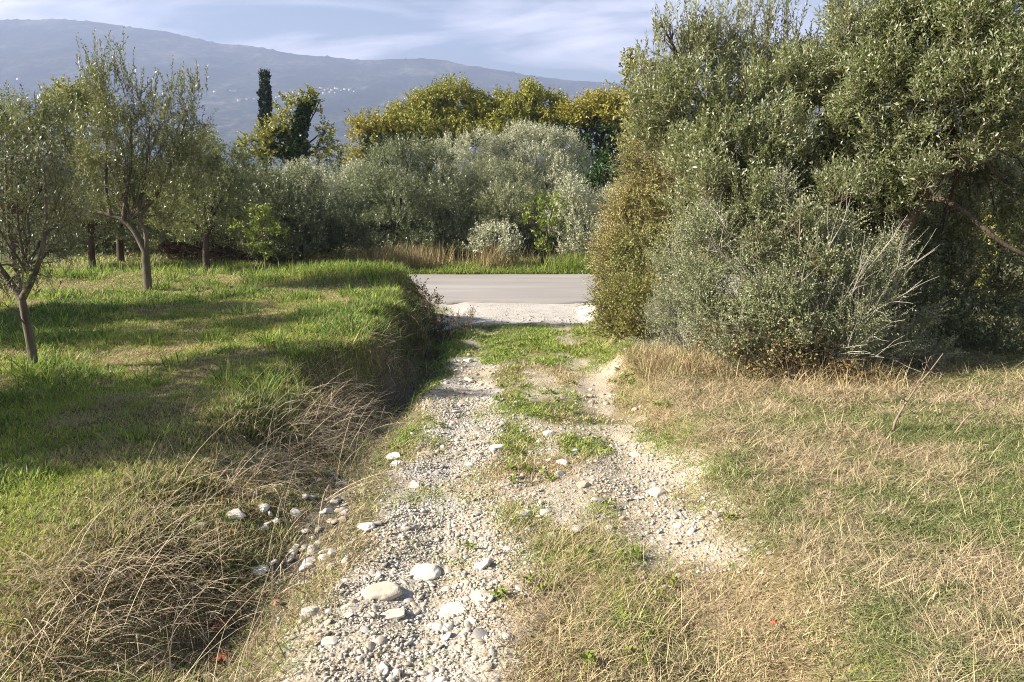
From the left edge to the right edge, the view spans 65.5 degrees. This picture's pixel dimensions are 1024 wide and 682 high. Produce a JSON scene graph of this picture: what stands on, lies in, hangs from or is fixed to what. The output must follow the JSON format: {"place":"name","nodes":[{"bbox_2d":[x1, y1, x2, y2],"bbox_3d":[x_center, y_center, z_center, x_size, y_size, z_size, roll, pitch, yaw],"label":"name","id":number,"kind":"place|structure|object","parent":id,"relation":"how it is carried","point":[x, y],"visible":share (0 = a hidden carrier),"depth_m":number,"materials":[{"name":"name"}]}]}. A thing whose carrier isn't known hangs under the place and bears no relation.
{"place":"outdoors","nodes":[
{"label":"outdoors","id":0,"kind":"place"},
{"bbox_2d":[321,139,362,180],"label":"broadleaf tree","id":1,"kind":"object","parent":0,"point":[338,159],"visible":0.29,"depth_m":60.30,"materials":[{"name":"green plant"}]},
{"bbox_2d":[41,232,738,273],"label":"verge grass","id":2,"kind":"structure","parent":0,"point":[572,267],"depth_m":26.46,"materials":[{"name":"green plant"}]},
{"bbox_2d":[0,18,982,165],"bbox_3d":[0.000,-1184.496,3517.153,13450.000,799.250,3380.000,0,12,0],"label":"hills","id":3,"kind":"structure","parent":0,"point":[42,51],"depth_m":3648.43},
{"bbox_2d":[0,0,1021,96],"label":"sky","id":4,"kind":"structure","parent":0,"point":[574,40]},
{"bbox_2d":[0,166,1023,681],"bbox_3d":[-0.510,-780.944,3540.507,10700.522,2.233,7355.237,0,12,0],"label":"ground","id":5,"kind":"structure","parent":0,"point":[390,386],"depth_m":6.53,"materials":[{"name":"green plant"}]},
{"bbox_2d":[0,105,98,364],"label":"olive tree","id":6,"kind":"object","parent":5,"relation":"on","point":[20,290],"visible":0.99,"depth_m":9.27,"materials":[{"name":"green plant"}]},
{"bbox_2d":[0,79,115,262],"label":"olive tree","id":7,"kind":"object","parent":5,"relation":"on","point":[45,114],"visible":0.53,"depth_m":21.53,"materials":[{"name":"green plant"}]},
{"bbox_2d":[0,141,138,268],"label":"olive tree","id":8,"kind":"object","parent":5,"relation":"on","point":[104,226],"visible":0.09,"depth_m":25.85,"materials":[{"name":"green plant"}]},
{"bbox_2d":[32,75,119,193],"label":"plane tree","id":9,"kind":"object","parent":5,"relation":"on","point":[72,88],"visible":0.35,"depth_m":43.82,"materials":[{"name":"green plant"}]},
{"bbox_2d":[56,25,225,290],"bbox_3d":[-6.975,-3.402,15.167,2.903,5.039,1.956,-3,13,-12],"label":"olive tree","id":10,"kind":"object","parent":5,"relation":"on","point":[174,155],"visible":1,"depth_m":14.93,"materials":[{"name":"green plant"}]},
{"bbox_2d":[93,154,189,262],"bbox_3d":[-13.317,-4.582,28.122,4.476,3.904,2.866,8,15,34],"label":"olive tree","id":11,"kind":"object","parent":5,"relation":"on","point":[120,249],"visible":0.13,"depth_m":27.73,"materials":[{"name":"green plant"}]},
{"bbox_2d":[49,257,302,272],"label":"dry weeds","id":12,"kind":"object","parent":5,"relation":"on","point":[196,265],"visible":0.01,"depth_m":18.87,"materials":[{"name":"plant"}]},
{"bbox_2d":[190,522,205,529],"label":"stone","id":13,"kind":"object","parent":5,"relation":"on","point":[193,528],"visible":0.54,"depth_m":5.60,"materials":[{"name":"stone"}]},
{"bbox_2d":[143,124,278,272],"bbox_3d":[-9.533,-4.321,24.869,4.206,4.899,3.048,0,12,0],"label":"olive tree","id":14,"kind":"object","parent":5,"relation":"on","point":[200,217],"visible":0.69,"depth_m":24.55,"materials":[{"name":"green plant"}]},
{"bbox_2d":[211,617,227,630],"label":"fallen leaf","id":15,"kind":"object","parent":5,"relation":"on","point":[215,624],"visible":0.92,"depth_m":4.93,"materials":[{"name":"brown plant"}]},
{"bbox_2d":[111,228,338,262],"bbox_3d":[-10.538,-3.385,28.582,9.419,2.018,3.027,0,12,0],"label":"brush pile","id":16,"kind":"object","parent":5,"relation":"on","point":[189,251],"visible":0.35,"depth_m":28.24,"materials":[{"name":"brown plant"}]},
{"bbox_2d":[0,289,460,681],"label":"dry grass","id":17,"kind":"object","parent":5,"relation":"on","point":[339,414],"visible":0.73,"depth_m":5.22,"materials":[{"name":"beige plant"}]},
{"bbox_2d":[212,650,230,661],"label":"fallen leaf","id":18,"kind":"object","parent":17,"relation":"on","point":[221,657],"visible":0.89,"depth_m":4.64,"materials":[{"name":"orange plant"}]},
{"bbox_2d":[269,597,281,605],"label":"fallen leaf","id":19,"kind":"object","parent":17,"relation":"on","point":[279,599],"visible":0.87,"depth_m":5.03,"materials":[{"name":"brown plant"}]},
{"bbox_2d":[229,530,232,563],"bbox_3d":[-1.871,1.391,5.308,0.024,0.310,0.080,-8,15,-32],"label":"teasel","id":20,"kind":"object","parent":5,"relation":"on","point":[230,532],"visible":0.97,"depth_m":5.27,"materials":[{"name":"brown plant"}]},
{"bbox_2d":[227,508,245,519],"bbox_3d":[-2.073,1.300,5.960,0.134,0.070,0.165,-11,16,-40],"label":"stone","id":21,"kind":"object","parent":5,"relation":"on","point":[236,512],"visible":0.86,"depth_m":5.92,"materials":[{"name":"stone"}]},
{"bbox_2d":[225,203,289,269],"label":"sapling","id":22,"kind":"object","parent":5,"relation":"on","point":[276,227],"visible":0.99,"depth_m":18.84,"materials":[{"name":"green plant"}]},
{"bbox_2d":[251,565,268,574],"bbox_3d":[-1.709,1.551,5.403,0.120,0.049,0.130,0,12,0],"label":"stone","id":23,"kind":"object","parent":5,"relation":"on","point":[263,567],"visible":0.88,"depth_m":5.37,"materials":[{"name":"stone"}]},
{"bbox_2d":[257,503,269,512],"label":"stone","id":24,"kind":"object","parent":5,"relation":"on","point":[264,507],"visible":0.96,"depth_m":6.09,"materials":[{"name":"stone"}]},
{"bbox_2d":[256,68,272,169],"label":"cypress tree","id":25,"kind":"object","parent":5,"relation":"on","point":[264,93],"visible":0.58,"depth_m":74.57,"materials":[{"name":"green plant"}]},
{"bbox_2d":[217,156,334,263],"bbox_3d":[-8.223,-4.414,27.494,4.068,3.819,3.609,0,12,0],"label":"olive tree","id":26,"kind":"object","parent":5,"relation":"on","point":[305,219],"visible":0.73,"depth_m":27.04,"materials":[{"name":"green plant"}]},
{"bbox_2d":[230,83,340,182],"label":"ivy clad tree","id":27,"kind":"object","parent":5,"relation":"on","point":[295,143],"visible":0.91,"depth_m":53.02,"materials":[{"name":"green plant"}]},
{"bbox_2d":[300,243,302,263],"bbox_3d":[-7.122,-2.799,26.940,0.119,1.008,0.070,0,12,0],"label":"fence post","id":28,"kind":"object","parent":5,"relation":"on","point":[301,250],"visible":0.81,"depth_m":26.89,"materials":[{"name":"black paint"}]},
{"bbox_2d":[282,155,377,205],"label":"olive tree","id":29,"kind":"object","parent":5,"relation":"on","point":[332,188],"visible":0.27,"depth_m":39.22,"materials":[{"name":"green plant"}]},
{"bbox_2d":[339,105,405,189],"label":"plane tree","id":30,"kind":"object","parent":5,"relation":"on","point":[374,129],"visible":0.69,"depth_m":57.60,"materials":[{"name":"green plant"}]},
{"bbox_2d":[311,131,480,258],"bbox_3d":[-4.436,-5.171,28.693,6.680,4.778,4.013,-3,13,-14],"label":"olive tree","id":31,"kind":"object","parent":5,"relation":"on","point":[377,207],"visible":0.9,"depth_m":28.57,"materials":[{"name":"green plant"}]},
{"bbox_2d":[383,274,453,362],"bbox_3d":[-1.629,-0.142,13.730,1.077,1.420,5.294,0,12,0],"label":"shrub","id":32,"kind":"object","parent":5,"relation":"on","point":[441,326],"visible":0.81,"depth_m":15.27,"materials":[{"name":"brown plant"}]},
{"bbox_2d":[379,72,490,170],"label":"plane tree","id":33,"kind":"object","parent":5,"relation":"on","point":[425,115],"visible":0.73,"depth_m":58.48,"materials":[{"name":"green plant"}]},
{"bbox_2d":[310,238,594,270],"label":"dry reeds","id":34,"kind":"object","parent":5,"relation":"on","point":[416,258],"visible":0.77,"depth_m":26.49,"materials":[{"name":"plant"}]},
{"bbox_2d":[431,125,513,197],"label":"olive tree","id":35,"kind":"object","parent":5,"relation":"on","point":[488,146],"visible":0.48,"depth_m":35.68,"materials":[{"name":"green plant"}]},
{"bbox_2d":[432,153,547,258],"bbox_3d":[-0.624,-4.948,29.440,4.455,3.936,3.351,-6,14,-25],"label":"olive tree","id":36,"kind":"object","parent":5,"relation":"on","point":[483,208],"visible":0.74,"depth_m":29.36,"materials":[{"name":"green plant"}]},
{"bbox_2d":[460,216,528,261],"bbox_3d":[-0.527,-3.333,26.743,2.214,1.692,1.670,4,13,19],"label":"shrub","id":37,"kind":"object","parent":5,"relation":"on","point":[505,235],"visible":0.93,"depth_m":26.64,"materials":[{"name":"green plant"}]},
{"bbox_2d":[0,156,1007,256],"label":"undergrowth","id":38,"kind":"object","parent":5,"relation":"on","point":[104,243],"visible":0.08,"depth_m":30.98,"materials":[{"name":"green plant"}]},
{"bbox_2d":[0,351,1023,681],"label":"stray stalks","id":39,"kind":"object","parent":5,"relation":"on","point":[330,531],"visible":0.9,"depth_m":5.12,"materials":[{"name":"plant"}]},
{"bbox_2d":[457,75,582,160],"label":"plane tree","id":40,"kind":"object","parent":5,"relation":"on","point":[528,104],"visible":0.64,"depth_m":58.55,"materials":[{"name":"green plant"}]},
{"bbox_2d":[421,302,635,334],"bbox_3d":[0.365,-0.835,18.681,4.690,0.673,3.720,0,12,0],"label":"gravel apron","id":41,"kind":"object","parent":5,"relation":"on","point":[482,309],"visible":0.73,"depth_m":18.69,"materials":[{"name":"grey gravel"}]},
{"bbox_2d":[488,118,594,206],"bbox_3d":[1.290,-7.476,36.637,5.166,5.615,3.142,0,12,0],"label":"olive tree","id":42,"kind":"object","parent":5,"relation":"on","point":[555,161],"visible":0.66,"depth_m":36.25,"materials":[{"name":"green plant"}]},
{"bbox_2d":[519,189,571,263],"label":"sapling","id":43,"kind":"object","parent":5,"relation":"on","point":[541,226],"visible":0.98,"depth_m":26.28,"materials":[{"name":"green plant"}]},
{"bbox_2d":[387,327,740,669],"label":"weeds","id":44,"kind":"object","parent":5,"relation":"on","point":[636,551],"visible":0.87,"depth_m":7.86,"materials":[{"name":"green plant"}]},
{"bbox_2d":[535,168,629,254],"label":"olive tree","id":45,"kind":"object","parent":5,"relation":"on","point":[578,215],"visible":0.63,"depth_m":28.39,"materials":[{"name":"green plant"}]},
{"bbox_2d":[553,79,632,187],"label":"plane tree","id":46,"kind":"object","parent":5,"relation":"on","point":[592,113],"visible":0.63,"depth_m":57.27,"materials":[{"name":"green plant"}]},
{"bbox_2d":[576,145,634,202],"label":"shrub","id":47,"kind":"object","parent":5,"relation":"on","point":[597,170],"visible":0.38,"depth_m":42.70,"materials":[{"name":"green plant"}]},
{"bbox_2d":[583,264,675,348],"bbox_3d":[1.890,-0.476,13.021,1.757,1.480,1.217,9,15,36],"label":"shrub","id":48,"kind":"object","parent":5,"relation":"on","point":[618,315],"visible":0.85,"depth_m":12.92,"materials":[{"name":"green plant"}]},
{"bbox_2d":[574,102,718,334],"bbox_3d":[2.311,-2.111,13.599,2.462,4.015,2.775,0,12,0],"label":"shrub","id":49,"kind":"object","parent":5,"relation":"on","point":[629,238],"visible":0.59,"depth_m":13.55,"materials":[{"name":"green plant"}]},
{"bbox_2d":[611,39,686,303],"bbox_3d":[2.620,-3.057,15.222,1.474,5.112,1.382,0,12,0],"label":"broadleaf tree","id":50,"kind":"object","parent":5,"relation":"on","point":[630,58],"visible":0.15,"depth_m":14.78,"materials":[{"name":"green plant"}]},
{"bbox_2d":[622,271,737,366],"bbox_3d":[2.623,-0.254,11.464,1.459,1.584,1.919,-8,15,-32],"label":"shrub","id":51,"kind":"object","parent":5,"relation":"on","point":[663,322],"visible":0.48,"depth_m":11.58,"materials":[{"name":"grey plant"}]},
{"bbox_2d":[619,0,932,339],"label":"olive tree","id":52,"kind":"object","parent":5,"relation":"on","point":[704,149],"visible":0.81,"depth_m":10.94,"materials":[{"name":"green plant"}]},
{"bbox_2d":[685,280,907,382],"bbox_3d":[3.459,-0.018,9.981,2.714,1.583,1.079,2,13,8],"label":"bramble","id":53,"kind":"object","parent":5,"relation":"on","point":[788,358],"visible":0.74,"depth_m":9.83,"materials":[{"name":"green plant"}]},
{"bbox_2d":[640,157,970,372],"bbox_3d":[3.722,-0.829,10.117,4.254,2.955,2.241,3,13,13],"label":"shrub","id":54,"kind":"object","parent":5,"relation":"on","point":[775,271],"visible":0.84,"depth_m":10.04,"materials":[{"name":"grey plant"}]},
{"bbox_2d":[772,115,1023,303],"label":"olive tree","id":55,"kind":"object","parent":5,"relation":"on","point":[984,209],"visible":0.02,"depth_m":15.11,"materials":[{"name":"green plant"}]},
{"bbox_2d":[809,0,1023,349],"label":"olive tree","id":56,"kind":"object","parent":5,"relation":"on","point":[957,55],"visible":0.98,"depth_m":10.04,"materials":[{"name":"green plant"}]},
{"bbox_2d":[890,354,942,430],"bbox_3d":[3.863,0.519,7.574,0.539,0.806,0.157,-2,13,-9],"label":"dead branch","id":57,"kind":"object","parent":5,"relation":"on","point":[916,386],"visible":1,"depth_m":7.59,"materials":[{"name":"brown wood"}]},
{"bbox_2d":[844,231,1023,355],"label":"shrub","id":58,"kind":"object","parent":5,"relation":"on","point":[1007,277],"visible":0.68,"depth_m":11.19,"materials":[{"name":"green plant"}]},
{"bbox_2d":[940,379,953,423],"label":"dead branch","id":59,"kind":"object","parent":5,"relation":"on","point":[946,399],"visible":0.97,"depth_m":7.82,"materials":[{"name":"brown wood"}]},
{"bbox_2d":[929,200,1023,313],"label":"shrub","id":60,"kind":"object","parent":5,"relation":"on","point":[994,242],"visible":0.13,"depth_m":14.43,"materials":[{"name":"green plant"}]},
{"bbox_2d":[950,394,1007,433],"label":"dead branch","id":61,"kind":"object","parent":5,"relation":"on","point":[962,422],"visible":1,"depth_m":7.50,"materials":[{"name":"brown wood"}]},
{"bbox_2d":[214,303,826,681],"bbox_3d":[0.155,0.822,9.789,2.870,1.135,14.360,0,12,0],"label":"dirt track","id":62,"kind":"structure","parent":0,"point":[598,381],"depth_m":5.82,"materials":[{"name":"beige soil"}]},
{"bbox_2d":[299,606,319,617],"bbox_3d":[-1.207,1.621,4.768,0.122,0.050,0.106,-12,17,-43],"label":"stone","id":63,"kind":"object","parent":62,"relation":"on","point":[305,611],"visible":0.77,"depth_m":4.75,"materials":[{"name":"stone"}]},
{"bbox_2d":[321,636,337,645],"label":"stone","id":64,"kind":"object","parent":62,"relation":"on","point":[328,641],"visible":1,"depth_m":4.37,"materials":[{"name":"stone"}]},
{"bbox_2d":[340,603,359,610],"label":"stone","id":65,"kind":"object","parent":62,"relation":"on","point":[351,606],"visible":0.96,"depth_m":4.75,"materials":[{"name":"stone"}]},
{"bbox_2d":[357,522,374,531],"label":"stone","id":66,"kind":"object","parent":62,"relation":"on","point":[368,526],"visible":0.95,"depth_m":5.90,"materials":[{"name":"stone"}]},
{"bbox_2d":[361,581,401,600],"bbox_3d":[-0.810,1.570,4.969,0.254,0.079,0.219,0,12,0],"label":"stone","id":67,"kind":"object","parent":62,"relation":"on","point":[386,591],"visible":0.87,"depth_m":4.92,"materials":[{"name":"stone"}]},
{"bbox_2d":[380,608,404,619],"bbox_3d":[-0.711,1.628,4.737,0.151,0.049,0.135,0,12,0],"label":"stone","id":68,"kind":"object","parent":62,"relation":"on","point":[394,613],"visible":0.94,"depth_m":4.71,"materials":[{"name":"stone"}]},
{"bbox_2d":[386,452,399,459],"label":"stone","id":69,"kind":"object","parent":62,"relation":"on","point":[395,454],"visible":0.84,"depth_m":7.71,"materials":[{"name":"stone"}]},
{"bbox_2d":[390,460,403,466],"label":"stone","id":70,"kind":"object","parent":62,"relation":"on","point":[394,462],"visible":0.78,"depth_m":7.48,"materials":[{"name":"stone"}]},
{"bbox_2d":[409,481,421,488],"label":"stone","id":71,"kind":"object","parent":62,"relation":"on","point":[417,483],"visible":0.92,"depth_m":6.90,"materials":[{"name":"stone"}]},
{"bbox_2d":[410,563,440,580],"bbox_3d":[-0.573,1.535,5.291,0.207,0.058,0.230,0,12,0],"label":"stone","id":72,"kind":"object","parent":62,"relation":"on","point":[423,571],"visible":0.96,"depth_m":5.26,"materials":[{"name":"stone"}]},
{"bbox_2d":[417,451,434,456],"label":"stone","id":73,"kind":"object","parent":62,"relation":"on","point":[428,453],"visible":0.78,"depth_m":7.79,"materials":[{"name":"stone"}]},
{"bbox_2d":[442,623,453,631],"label":"stone","id":74,"kind":"object","parent":62,"relation":"on","point":[449,626],"visible":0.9,"depth_m":4.59,"materials":[{"name":"stone"}]},
{"bbox_2d":[439,602,468,616],"bbox_3d":[-0.343,1.627,4.804,0.191,0.061,0.144,0,12,0],"label":"stone","id":75,"kind":"object","parent":62,"relation":"on","point":[448,609],"visible":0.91,"depth_m":4.78,"materials":[{"name":"stone"}]},
{"bbox_2d":[443,305,477,337],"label":"shrub","id":76,"kind":"object","parent":62,"relation":"on","point":[465,326],"visible":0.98,"depth_m":15.29,"materials":[{"name":"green plant"}]},
{"bbox_2d":[464,377,474,382],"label":"stone","id":77,"kind":"object","parent":62,"relation":"on","point":[468,379],"visible":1,"depth_m":11.35,"materials":[{"name":"stone"}]},
{"bbox_2d":[470,590,489,601],"bbox_3d":[-0.190,1.580,4.933,0.135,0.051,0.130,0,12,0],"label":"stone","id":78,"kind":"object","parent":62,"relation":"on","point":[475,596],"visible":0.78,"depth_m":4.91,"materials":[{"name":"stone"}]},
{"bbox_2d":[489,444,505,449],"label":"stone","id":79,"kind":"object","parent":62,"relation":"on","point":[496,446],"visible":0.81,"depth_m":7.97,"materials":[{"name":"stone"}]},
{"bbox_2d":[516,509,532,515],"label":"stone","id":80,"kind":"object","parent":62,"relation":"on","point":[527,511],"visible":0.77,"depth_m":6.21,"materials":[{"name":"stone"}]},
{"bbox_2d":[539,509,551,515],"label":"stone","id":81,"kind":"object","parent":62,"relation":"on","point":[549,511],"visible":0.82,"depth_m":6.23,"materials":[{"name":"stone"}]},
{"bbox_2d":[543,430,555,435],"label":"stone","id":82,"kind":"object","parent":62,"relation":"on","point":[547,432],"visible":0.88,"depth_m":8.41,"materials":[{"name":"stone"}]},
{"bbox_2d":[556,459,568,464],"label":"stone","id":83,"kind":"object","parent":62,"relation":"on","point":[564,461],"visible":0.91,"depth_m":7.42,"materials":[{"name":"stone"}]},
{"bbox_2d":[576,481,589,487],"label":"stone","id":84,"kind":"object","parent":62,"relation":"on","point":[582,484],"visible":0.99,"depth_m":6.86,"materials":[{"name":"stone"}]},
{"bbox_2d":[246,320,953,681],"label":"track grass","id":85,"kind":"structure","parent":62,"relation":"on","point":[574,642],"depth_m":5.24,"materials":[{"name":"plant"}]},
{"bbox_2d":[604,524,613,531],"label":"stone","id":86,"kind":"object","parent":62,"relation":"on","point":[607,527],"visible":0.68,"depth_m":5.94,"materials":[{"name":"stone"}]},
{"bbox_2d":[629,452,640,456],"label":"stone","id":87,"kind":"object","parent":62,"relation":"on","point":[634,454],"visible":0.98,"depth_m":7.90,"materials":[{"name":"stone"}]},
{"bbox_2d":[649,487,665,495],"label":"stone","id":88,"kind":"object","parent":62,"relation":"on","point":[654,491],"visible":0.96,"depth_m":6.76,"materials":[{"name":"stone"}]},
{"bbox_2d":[673,523,682,528],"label":"stone","id":89,"kind":"object","parent":62,"relation":"on","point":[677,525],"visible":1,"depth_m":6.04,"materials":[{"name":"stone"}]},
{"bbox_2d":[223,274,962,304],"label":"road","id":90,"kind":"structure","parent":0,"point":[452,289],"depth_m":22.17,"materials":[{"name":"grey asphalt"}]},
{"bbox_2d":[584,293,1023,681],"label":"meadow grass","id":91,"kind":"structure","parent":0,"point":[663,361],"depth_m":6.27,"materials":[{"name":"plant"}]}
]}

